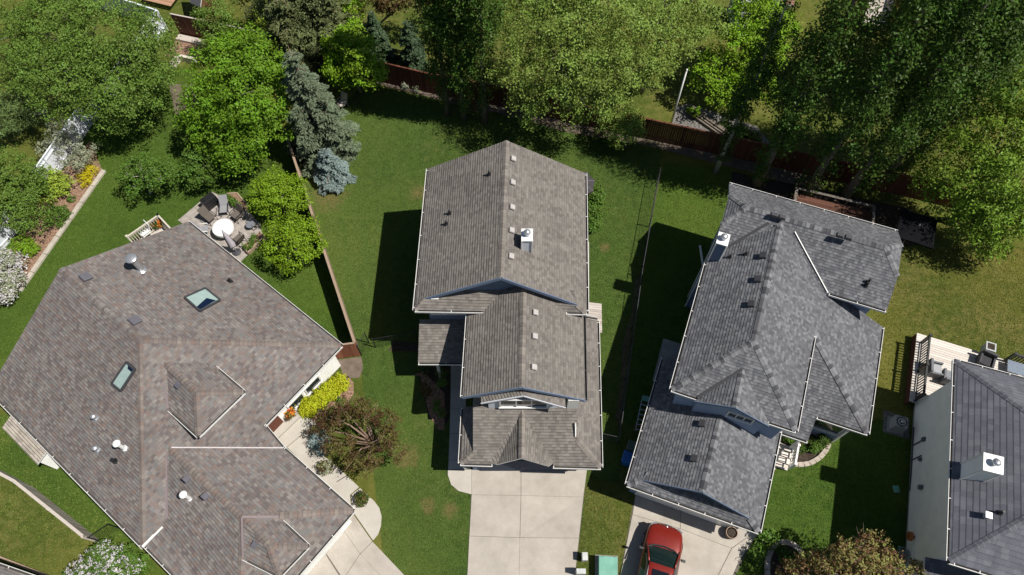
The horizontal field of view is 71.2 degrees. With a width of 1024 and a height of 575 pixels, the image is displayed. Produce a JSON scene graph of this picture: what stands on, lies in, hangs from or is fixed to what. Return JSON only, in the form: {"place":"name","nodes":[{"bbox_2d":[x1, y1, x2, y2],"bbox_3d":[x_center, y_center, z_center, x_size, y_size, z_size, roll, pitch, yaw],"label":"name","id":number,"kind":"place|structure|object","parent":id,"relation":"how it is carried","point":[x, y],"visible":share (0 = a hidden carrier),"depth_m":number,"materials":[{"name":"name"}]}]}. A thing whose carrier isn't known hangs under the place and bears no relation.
{"place":"outdoors","nodes":[
{"label":"outdoors","id":0,"kind":"place"},
{"bbox_2d":[0,476,93,574],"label":"lawn","id":1,"kind":"structure","parent":0,"point":[28,536],"depth_m":35.27,"materials":[{"name":"green plant"}]},
{"bbox_2d":[0,407,164,574],"bbox_3d":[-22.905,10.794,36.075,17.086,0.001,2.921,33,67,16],"label":"lawn","id":2,"kind":"structure","parent":0,"point":[98,508],"depth_m":36.25,"materials":[{"name":"green plant"}]},
{"bbox_2d":[0,470,99,542],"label":"wooden fence","id":3,"kind":"object","parent":2,"relation":"on","point":[70,522],"visible":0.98,"depth_m":34.88,"materials":[{"name":"beige wood"}]},
{"bbox_2d":[61,535,149,574],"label":"lilac tree","id":4,"kind":"object","parent":2,"relation":"on","point":[101,560],"visible":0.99,"depth_m":32.51,"materials":[{"name":"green plant"}]},
{"bbox_2d":[0,67,365,370],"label":"lawn","id":5,"kind":"structure","parent":0,"point":[89,135],"depth_m":44.04,"materials":[{"name":"green plant"}]},
{"bbox_2d":[3,141,101,288],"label":"mulch bed","id":6,"kind":"object","parent":5,"relation":"on","point":[49,234],"visible":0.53,"depth_m":44.24,"materials":[{"name":"brown wood"}]},
{"bbox_2d":[0,246,28,306],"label":"flowering shrub","id":7,"kind":"object","parent":6,"relation":"on","point":[9,279],"visible":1,"depth_m":40.65,"materials":[{"name":"grey plant"}]},
{"bbox_2d":[7,231,40,258],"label":"shrub","id":8,"kind":"object","parent":6,"relation":"on","point":[26,246],"visible":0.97,"depth_m":42.24,"materials":[{"name":"green plant"}]},
{"bbox_2d":[0,142,56,235],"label":"broadleaf tree","id":9,"kind":"object","parent":6,"relation":"on","point":[12,194],"visible":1,"depth_m":41.44,"materials":[{"name":"green plant"}]},
{"bbox_2d":[28,165,76,205],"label":"shrub","id":10,"kind":"object","parent":6,"relation":"on","point":[56,177],"visible":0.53,"depth_m":43.87,"materials":[{"name":"green plant"}]},
{"bbox_2d":[42,201,73,228],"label":"shrub","id":11,"kind":"object","parent":6,"relation":"on","point":[62,211],"visible":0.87,"depth_m":43.27,"materials":[{"name":"green plant"}]},
{"bbox_2d":[33,107,101,173],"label":"silver shrub","id":12,"kind":"object","parent":6,"relation":"on","point":[79,154],"visible":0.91,"depth_m":44.37,"materials":[{"name":"grey plant"}]},
{"bbox_2d":[18,169,105,291],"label":"garden edging","id":13,"kind":"object","parent":5,"relation":"on","point":[57,236],"visible":0.98,"depth_m":43.30,"materials":[{"name":"concrete"}]},
{"bbox_2d":[0,0,188,138],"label":"broadleaf tree","id":14,"kind":"object","parent":5,"relation":"on","point":[96,68],"visible":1,"depth_m":42.11,"materials":[{"name":"green plant"}]},
{"bbox_2d":[112,148,180,198],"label":"fruit tree","id":15,"kind":"object","parent":5,"relation":"on","point":[151,180],"visible":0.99,"depth_m":42.57,"materials":[{"name":"green plant"}]},
{"bbox_2d":[176,143,228,190],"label":"broadleaf tree","id":16,"kind":"object","parent":5,"relation":"on","point":[194,165],"visible":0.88,"depth_m":42.95,"materials":[{"name":"green plant"}]},
{"bbox_2d":[172,19,294,179],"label":"broadleaf tree","id":17,"kind":"object","parent":5,"relation":"on","point":[249,52],"visible":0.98,"depth_m":41.52,"materials":[{"name":"green plant"}]},
{"bbox_2d":[244,164,313,219],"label":"globe tree","id":18,"kind":"object","parent":5,"relation":"on","point":[276,194],"visible":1,"depth_m":41.78,"materials":[{"name":"green plant"}]},
{"bbox_2d":[258,210,329,276],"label":"globe tree","id":19,"kind":"object","parent":5,"relation":"on","point":[292,234],"visible":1,"depth_m":40.53,"materials":[{"name":"green plant"}]},
{"bbox_2d":[283,129,358,346],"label":"wooden fence","id":20,"kind":"object","parent":5,"relation":"on","point":[342,304],"visible":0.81,"depth_m":40.73,"materials":[{"name":"brown wood"}]},
{"bbox_2d":[335,342,360,358],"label":"garden gate","id":21,"kind":"structure","parent":20,"relation":"attached to","point":[350,349],"depth_m":38.96,"materials":[{"name":"brown wood"}]},
{"bbox_2d":[178,192,261,261],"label":"patio","id":22,"kind":"structure","parent":0,"point":[193,215],"depth_m":43.69,"materials":[{"name":"beige concrete"}]},
{"bbox_2d":[212,219,233,237],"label":"patio table","id":23,"kind":"object","parent":22,"relation":"on","point":[226,226],"visible":0.92,"depth_m":42.71,"materials":[{"name":"white metal"}]},
{"bbox_2d":[241,231,265,254],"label":"planter box","id":24,"kind":"object","parent":22,"relation":"on","point":[251,245],"visible":0.98,"depth_m":42.70,"materials":[{"name":"brown wood"}]},
{"bbox_2d":[308,553,337,574],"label":"driveway","id":25,"kind":"structure","parent":0,"point":[323,565],"depth_m":34.58,"materials":[{"name":"concrete"}]},
{"bbox_2d":[288,433,358,504],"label":"path","id":26,"kind":"structure","parent":0,"point":[346,487],"depth_m":36.80,"materials":[{"name":"concrete"}]},
{"bbox_2d":[338,357,362,377],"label":"slab","id":27,"kind":"structure","parent":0,"point":[351,367],"depth_m":39.41,"materials":[{"name":"beige concrete"}]},
{"bbox_2d":[327,515,403,574],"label":"driveway","id":28,"kind":"structure","parent":0,"point":[343,553],"depth_m":34.85,"materials":[{"name":"concrete"}]},
{"bbox_2d":[351,488,381,539],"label":"path","id":29,"kind":"structure","parent":0,"point":[369,516],"depth_m":35.72,"materials":[{"name":"concrete"}]},
{"bbox_2d":[448,366,470,468],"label":"path","id":30,"kind":"structure","parent":0,"point":[457,403],"depth_m":38.09,"materials":[{"name":"concrete"}]},
{"bbox_2d":[448,470,471,493],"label":"path","id":31,"kind":"structure","parent":0,"point":[461,480],"depth_m":36.53,"materials":[{"name":"concrete"}]},
{"bbox_2d":[292,84,662,574],"bbox_3d":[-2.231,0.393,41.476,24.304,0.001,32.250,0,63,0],"label":"lawn","id":32,"kind":"structure","parent":0,"point":[406,361],"depth_m":42.42,"materials":[{"name":"green plant"}]},
{"bbox_2d":[281,47,361,180],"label":"spruce tree","id":33,"kind":"object","parent":32,"relation":"on","point":[318,124],"visible":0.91,"depth_m":42.54,"materials":[{"name":"green plant"}]},
{"bbox_2d":[313,147,357,195],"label":"spruce tree","id":34,"kind":"object","parent":32,"relation":"on","point":[334,173],"visible":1,"depth_m":44.03,"materials":[{"name":"blue plant"}]},
{"bbox_2d":[316,16,389,93],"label":"broadleaf tree","id":35,"kind":"object","parent":32,"relation":"on","point":[349,67],"visible":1,"depth_m":44.81,"materials":[{"name":"green plant"}]},
{"bbox_2d":[308,391,409,479],"bbox_3d":[-7.618,7.587,35.801,5.129,3.552,4.067,0,63,0],"label":"ornamental tree","id":36,"kind":"object","parent":32,"relation":"on","point":[370,442],"visible":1,"depth_m":35.28,"materials":[{"name":"brown plant"}]},
{"bbox_2d":[389,341,449,426],"bbox_3d":[-4.426,4.810,39.175,2.656,0.001,5.841,-29,66,-14],"label":"soil bed","id":37,"kind":"object","parent":32,"relation":"on","point":[407,346],"visible":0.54,"depth_m":39.20,"materials":[{"name":"brown soil"}]},
{"bbox_2d":[412,371,443,429],"bbox_3d":[-4.172,6.013,38.546,1.196,0.001,3.559,-23,65,-12],"label":"mulch bed","id":38,"kind":"object","parent":32,"relation":"on","point":[437,393],"visible":0.85,"depth_m":38.53,"materials":[{"name":"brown wood"}]},
{"bbox_2d":[405,0,460,116],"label":"poplar tree","id":39,"kind":"object","parent":32,"relation":"on","point":[430,27],"visible":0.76,"depth_m":41.16,"materials":[{"name":"green plant"}]},
{"bbox_2d":[427,0,479,120],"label":"poplar tree","id":40,"kind":"object","parent":32,"relation":"on","point":[456,5],"visible":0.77,"depth_m":41.21,"materials":[{"name":"green plant"}]},
{"bbox_2d":[456,0,509,124],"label":"poplar tree","id":41,"kind":"object","parent":32,"relation":"on","point":[487,25],"visible":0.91,"depth_m":40.23,"materials":[{"name":"green plant"}]},
{"bbox_2d":[412,140,602,470],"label":"house","id":42,"kind":"structure","parent":32,"relation":"on","point":[501,293],"depth_m":34.51,"materials":[{"name":"beige"}]},
{"bbox_2d":[499,399,548,408],"bbox_3d":[0.553,5.439,33.387,2.350,1.090,0.120,0,63,0],"label":"window","id":43,"kind":"structure","parent":42,"relation":"in","point":[511,403],"depth_m":33.57,"materials":[{"name":"white glass"}]},
{"bbox_2d":[480,460,575,470],"bbox_3d":[0.850,8.914,35.786,4.900,2.130,0.050,0,63,0],"label":"garage door","id":44,"kind":"structure","parent":42,"relation":"in","point":[517,465],"depth_m":36.06,"materials":[{"name":"paint"}]},
{"bbox_2d":[587,179,608,232],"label":"bush","id":45,"kind":"object","parent":32,"relation":"on","point":[595,200],"visible":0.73,"depth_m":42.62,"materials":[{"name":"green plant"}]},
{"bbox_2d":[591,103,647,149],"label":"willow tree","id":46,"kind":"object","parent":32,"relation":"on","point":[624,130],"visible":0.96,"depth_m":44.17,"materials":[{"name":"green plant"}]},
{"bbox_2d":[0,0,1023,574],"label":"ground","id":47,"kind":"structure","parent":0,"point":[656,102],"depth_m":48.11,"materials":[{"name":"brown soil"}]},
{"bbox_2d":[0,84,41,139],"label":"willow shrub","id":48,"kind":"object","parent":47,"relation":"on","point":[9,111],"visible":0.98,"depth_m":45.03,"materials":[{"name":"green plant"}]},
{"bbox_2d":[0,10,166,249],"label":"vinyl fence","id":49,"kind":"object","parent":47,"relation":"on","point":[82,128],"visible":0.27,"depth_m":45.18,"materials":[{"name":"white plastic"}]},
{"bbox_2d":[125,213,170,241],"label":"deck","id":50,"kind":"structure","parent":47,"relation":"on","point":[165,226],"depth_m":42.11,"materials":[{"name":"white wood"}]},
{"bbox_2d":[0,221,354,574],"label":"house","id":51,"kind":"structure","parent":47,"relation":"on","point":[154,387],"depth_m":34.22,"materials":[{"name":"brown"}]},
{"bbox_2d":[190,0,240,60],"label":"broadleaf tree","id":52,"kind":"object","parent":47,"relation":"on","point":[209,23],"visible":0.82,"depth_m":46.62,"materials":[{"name":"green plant"}]},
{"bbox_2d":[170,13,375,79],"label":"wooden fence","id":53,"kind":"object","parent":47,"relation":"on","point":[185,23],"visible":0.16,"depth_m":49.77,"materials":[{"name":"brown wood"}]},
{"bbox_2d":[241,0,328,39],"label":"broadleaf tree","id":54,"kind":"object","parent":47,"relation":"on","point":[258,8],"visible":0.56,"depth_m":44.75,"materials":[{"name":"green plant"}]},
{"bbox_2d":[263,0,330,91],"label":"pine tree","id":55,"kind":"object","parent":47,"relation":"on","point":[294,38],"visible":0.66,"depth_m":45.49,"materials":[{"name":"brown plant"}]},
{"bbox_2d":[279,417,315,447],"bbox_3d":[-11.706,7.304,37.754,1.733,0.250,1.997,40,69,19],"label":"porch step","id":56,"kind":"object","parent":47,"relation":"on","point":[299,428],"visible":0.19,"depth_m":37.51,"materials":[{"name":"concrete"}]},
{"bbox_2d":[295,395,320,418],"bbox_3d":[-10.754,6.332,37.804,1.331,1.055,1.284,25,65,12],"label":"golden shrub","id":57,"kind":"object","parent":47,"relation":"on","point":[307,407],"visible":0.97,"depth_m":37.59,"materials":[{"name":"yellow plant"}]},
{"bbox_2d":[310,386,331,410],"bbox_3d":[-10.200,5.901,37.963,1.402,1.171,1.233,0,63,0],"label":"golden shrub","id":58,"kind":"object","parent":47,"relation":"on","point":[322,399],"visible":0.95,"depth_m":37.67,"materials":[{"name":"yellow plant"}]},
{"bbox_2d":[305,377,353,442],"bbox_3d":[-9.786,6.574,38.260,1.241,0.001,4.198,27,66,13],"label":"mulch bed","id":59,"kind":"object","parent":47,"relation":"on","point":[349,392],"visible":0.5,"depth_m":38.41,"materials":[{"name":"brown wood"}]},
{"bbox_2d":[329,371,350,397],"bbox_3d":[-9.352,5.135,38.422,1.297,1.061,1.300,-28,66,-14],"label":"golden shrub","id":60,"kind":"object","parent":59,"relation":"on","point":[340,380],"visible":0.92,"depth_m":38.21,"materials":[{"name":"yellow plant"}]},
{"bbox_2d":[297,0,363,64],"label":"pine tree","id":61,"kind":"object","parent":47,"relation":"on","point":[330,19],"visible":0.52,"depth_m":46.03,"materials":[{"name":"green plant"}]},
{"bbox_2d":[336,0,368,25],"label":"broadleaf tree","id":62,"kind":"object","parent":47,"relation":"on","point":[350,4],"visible":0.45,"depth_m":47.56,"materials":[{"name":"green plant"}]},
{"bbox_2d":[363,10,398,63],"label":"spruce tree","id":63,"kind":"object","parent":47,"relation":"on","point":[374,27],"visible":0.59,"depth_m":47.81,"materials":[{"name":"green plant"}]},
{"bbox_2d":[356,0,419,17],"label":"broadleaf tree","id":64,"kind":"object","parent":47,"relation":"on","point":[383,6],"visible":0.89,"depth_m":47.00,"materials":[{"name":"green plant"}]},
{"bbox_2d":[398,20,429,71],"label":"spruce tree","id":65,"kind":"object","parent":47,"relation":"on","point":[411,56],"visible":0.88,"depth_m":47.56,"materials":[{"name":"green plant"}]},
{"bbox_2d":[376,81,820,191],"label":"soil bed","id":66,"kind":"object","parent":47,"relation":"on","point":[782,175],"visible":0.59,"depth_m":46.50,"materials":[{"name":"brown soil"}]},
{"bbox_2d":[482,0,666,133],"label":"willow tree","id":67,"kind":"object","parent":66,"relation":"on","point":[566,76],"visible":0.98,"depth_m":39.56,"materials":[{"name":"green plant"}]},
{"bbox_2d":[602,0,735,100],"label":"willow tree","id":68,"kind":"object","parent":47,"relation":"on","point":[669,21],"visible":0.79,"depth_m":41.93,"materials":[{"name":"green plant"}]},
{"bbox_2d":[373,61,1023,224],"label":"wooden fence","id":69,"kind":"object","parent":47,"relation":"on","point":[398,75],"visible":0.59,"depth_m":45.42,"materials":[{"name":"brown wood"}]},
{"bbox_2d":[672,104,769,143],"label":"gravel patch","id":70,"kind":"object","parent":47,"relation":"on","point":[682,117],"visible":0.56,"depth_m":47.42,"materials":[{"name":"grey gravel"}]},
{"bbox_2d":[688,104,762,142],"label":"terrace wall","id":71,"kind":"structure","parent":70,"relation":"on","point":[708,122],"depth_m":46.94,"materials":[{"name":"grey stone"}]},
{"bbox_2d":[684,0,806,113],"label":"broadleaf tree","id":72,"kind":"object","parent":47,"relation":"on","point":[748,36],"visible":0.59,"depth_m":44.86,"materials":[{"name":"green plant"}]},
{"bbox_2d":[625,182,903,534],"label":"house","id":73,"kind":"structure","parent":47,"relation":"on","point":[783,334],"depth_m":34.51,"materials":[{"name":"grey"}]},
{"bbox_2d":[635,491,733,527],"bbox_3d":[8.505,10.701,34.859,4.900,2.130,0.050,18,64,9],"label":"garage door","id":74,"kind":"structure","parent":73,"relation":"in","point":[636,493],"depth_m":35.45,"materials":[{"name":"white paint"}]},
{"bbox_2d":[620,169,911,574],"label":"grass","id":75,"kind":"structure","parent":47,"relation":"on","point":[877,442],"depth_m":37.43,"materials":[{"name":"green plant"}]},
{"bbox_2d":[770,545,802,574],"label":"soil bed","id":76,"kind":"object","parent":47,"relation":"on","point":[775,562],"visible":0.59,"depth_m":34.69,"materials":[{"name":"brown soil"}]},
{"bbox_2d":[764,539,802,574],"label":"stone edging","id":77,"kind":"object","parent":76,"relation":"on","point":[794,545],"visible":0.77,"depth_m":34.85,"materials":[{"name":"grey stone"}]},
{"bbox_2d":[731,171,916,246],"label":"soil bed","id":78,"kind":"object","parent":47,"relation":"on","point":[886,215],"visible":0.42,"depth_m":44.55,"materials":[{"name":"brown soil"}]},
{"bbox_2d":[746,0,888,190],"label":"poplar tree","id":79,"kind":"object","parent":78,"relation":"on","point":[836,23],"visible":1,"depth_m":35.62,"materials":[{"name":"green plant"}]},
{"bbox_2d":[793,187,875,222],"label":"deck","id":80,"kind":"structure","parent":78,"relation":"on","point":[852,211],"depth_m":43.35,"materials":[{"name":"brown wood"}]},
{"bbox_2d":[791,0,972,195],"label":"poplar tree","id":81,"kind":"object","parent":78,"relation":"on","point":[875,76],"visible":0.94,"depth_m":34.95,"materials":[{"name":"green plant"}]},
{"bbox_2d":[839,0,1022,201],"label":"poplar tree","id":82,"kind":"object","parent":78,"relation":"on","point":[957,47],"visible":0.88,"depth_m":34.63,"materials":[{"name":"green plant"}]},
{"bbox_2d":[880,0,1023,188],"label":"poplar tree","id":83,"kind":"object","parent":47,"relation":"on","point":[1011,21],"visible":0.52,"depth_m":35.54,"materials":[{"name":"green plant"}]},
{"bbox_2d":[901,6,1023,171],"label":"poplar tree","id":84,"kind":"object","parent":47,"relation":"on","point":[1009,84],"visible":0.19,"depth_m":37.66,"materials":[{"name":"green plant"}]},
{"bbox_2d":[904,333,1023,404],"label":"deck","id":85,"kind":"structure","parent":47,"relation":"on","point":[921,384],"depth_m":38.84,"materials":[{"name":"white wood"}]},
{"bbox_2d":[975,349,998,367],"bbox_3d":[25.573,3.921,38.501,0.760,0.760,0.740,27,66,13],"label":"armchair","id":86,"kind":"object","parent":85,"relation":"on","point":[986,358],"visible":0.88,"depth_m":38.42,"materials":[{"name":"grey wicker"}]},
{"bbox_2d":[907,63,1023,264],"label":"broadleaf tree","id":87,"kind":"object","parent":47,"relation":"on","point":[984,171],"visible":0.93,"depth_m":38.29,"materials":[{"name":"green plant"}]},
{"bbox_2d":[938,208,1010,258],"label":"broadleaf tree","id":88,"kind":"object","parent":47,"relation":"on","point":[962,235],"visible":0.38,"depth_m":40.88,"materials":[{"name":"green plant"}]},
{"bbox_2d":[467,470,586,574],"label":"driveway","id":89,"kind":"structure","parent":0,"point":[546,530],"depth_m":35.56,"materials":[{"name":"concrete"}]},
{"bbox_2d":[576,474,634,574],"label":"lawn","id":90,"kind":"structure","parent":0,"point":[615,509],"depth_m":35.62,"materials":[{"name":"green plant"}]},
{"bbox_2d":[595,555,617,574],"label":"transformer box","id":91,"kind":"object","parent":90,"relation":"on","point":[606,564],"visible":1,"depth_m":34.02,"materials":[{"name":"green metal"}]},
{"bbox_2d":[653,338,680,380],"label":"path","id":92,"kind":"structure","parent":0,"point":[669,349],"depth_m":39.81,"materials":[{"name":"concrete"}]},
{"bbox_2d":[620,163,730,435],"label":"lawn","id":93,"kind":"structure","parent":0,"point":[704,171],"depth_m":42.54,"materials":[{"name":"green plant"}]},
{"bbox_2d":[713,0,800,173],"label":"poplar tree","id":94,"kind":"object","parent":93,"relation":"on","point":[738,108],"visible":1,"depth_m":37.97,"materials":[{"name":"green plant"}]},
{"bbox_2d":[621,495,752,574],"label":"driveway","id":95,"kind":"structure","parent":0,"point":[701,555],"depth_m":35.21,"materials":[{"name":"concrete"}]},
{"bbox_2d":[637,522,685,574],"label":"parked car","id":96,"kind":"object","parent":95,"relation":"on","point":[661,546],"visible":1,"depth_m":33.92,"materials":[{"name":"red paint"}]},
{"bbox_2d":[719,533,756,574],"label":"path","id":97,"kind":"structure","parent":0,"point":[736,553],"depth_m":34.85,"materials":[{"name":"concrete"}]},
{"bbox_2d":[736,416,910,574],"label":"lawn","id":98,"kind":"structure","parent":0,"point":[779,474],"depth_m":36.16,"materials":[{"name":"green plant"}]},
{"bbox_2d":[746,528,780,565],"bbox_3d":[12.131,12.406,34.646,1.283,1.067,2.115,39,69,18],"label":"shrub","id":99,"kind":"object","parent":98,"relation":"on","point":[766,536],"visible":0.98,"depth_m":34.54,"materials":[{"name":"green plant"}]},
{"bbox_2d":[783,434,824,461],"bbox_3d":[15.292,8.313,37.348,2.710,0.001,1.752,0,63,0],"label":"soil bed","id":100,"kind":"object","parent":98,"relation":"on","point":[808,455],"visible":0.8,"depth_m":37.18,"materials":[{"name":"brown soil"}]},
{"bbox_2d":[775,525,928,574],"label":"ornamental tree","id":101,"kind":"object","parent":98,"relation":"on","point":[863,565],"visible":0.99,"depth_m":31.56,"materials":[{"name":"brown plant"}]},
{"bbox_2d":[883,409,908,438],"bbox_3d":[20.377,7.259,37.902,1.430,0.001,1.269,16,64,8],"label":"gravel patch","id":102,"kind":"object","parent":98,"relation":"on","point":[906,434],"visible":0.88,"depth_m":37.82,"materials":[{"name":"grey gravel"}]},
{"bbox_2d":[886,415,907,435],"bbox_3d":[20.306,7.149,37.522,0.850,0.805,0.850,16,64,8],"label":"air conditioner","id":103,"kind":"object","parent":102,"relation":"on","point":[897,424],"visible":1,"depth_m":37.36,"materials":[{"name":"grey metal"}]},
{"bbox_2d":[871,247,1023,425],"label":"lawn","id":104,"kind":"structure","parent":0,"point":[904,300],"depth_m":41.11,"materials":[{"name":"green plant"}]},
{"bbox_2d":[896,208,937,250],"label":"patio umbrella","id":105,"kind":"object","parent":104,"relation":"on","point":[916,228],"visible":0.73,"depth_m":40.79,"materials":[{"name":"black fabric"}]},
{"bbox_2d":[904,358,1023,574],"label":"house","id":106,"kind":"structure","parent":0,"point":[965,513],"depth_m":31.93,"materials":[{"name":"grey"}]},
{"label":"bare soil strip","id":107,"kind":"object","parent":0,"visible":0},
{"bbox_2d":[617,168,660,442],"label":"wire fence","id":108,"kind":"object","parent":107,"relation":"on","point":[629,360],"visible":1,"depth_m":40.14,"materials":[{"name":"grey metal"}]},
{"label":"path","id":109,"kind":"structure","parent":0,"visible":0},
{"bbox_2d":[775,443,800,470],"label":"porch steps","id":110,"kind":"structure","parent":109,"relation":"on","point":[787,455],"depth_m":36.76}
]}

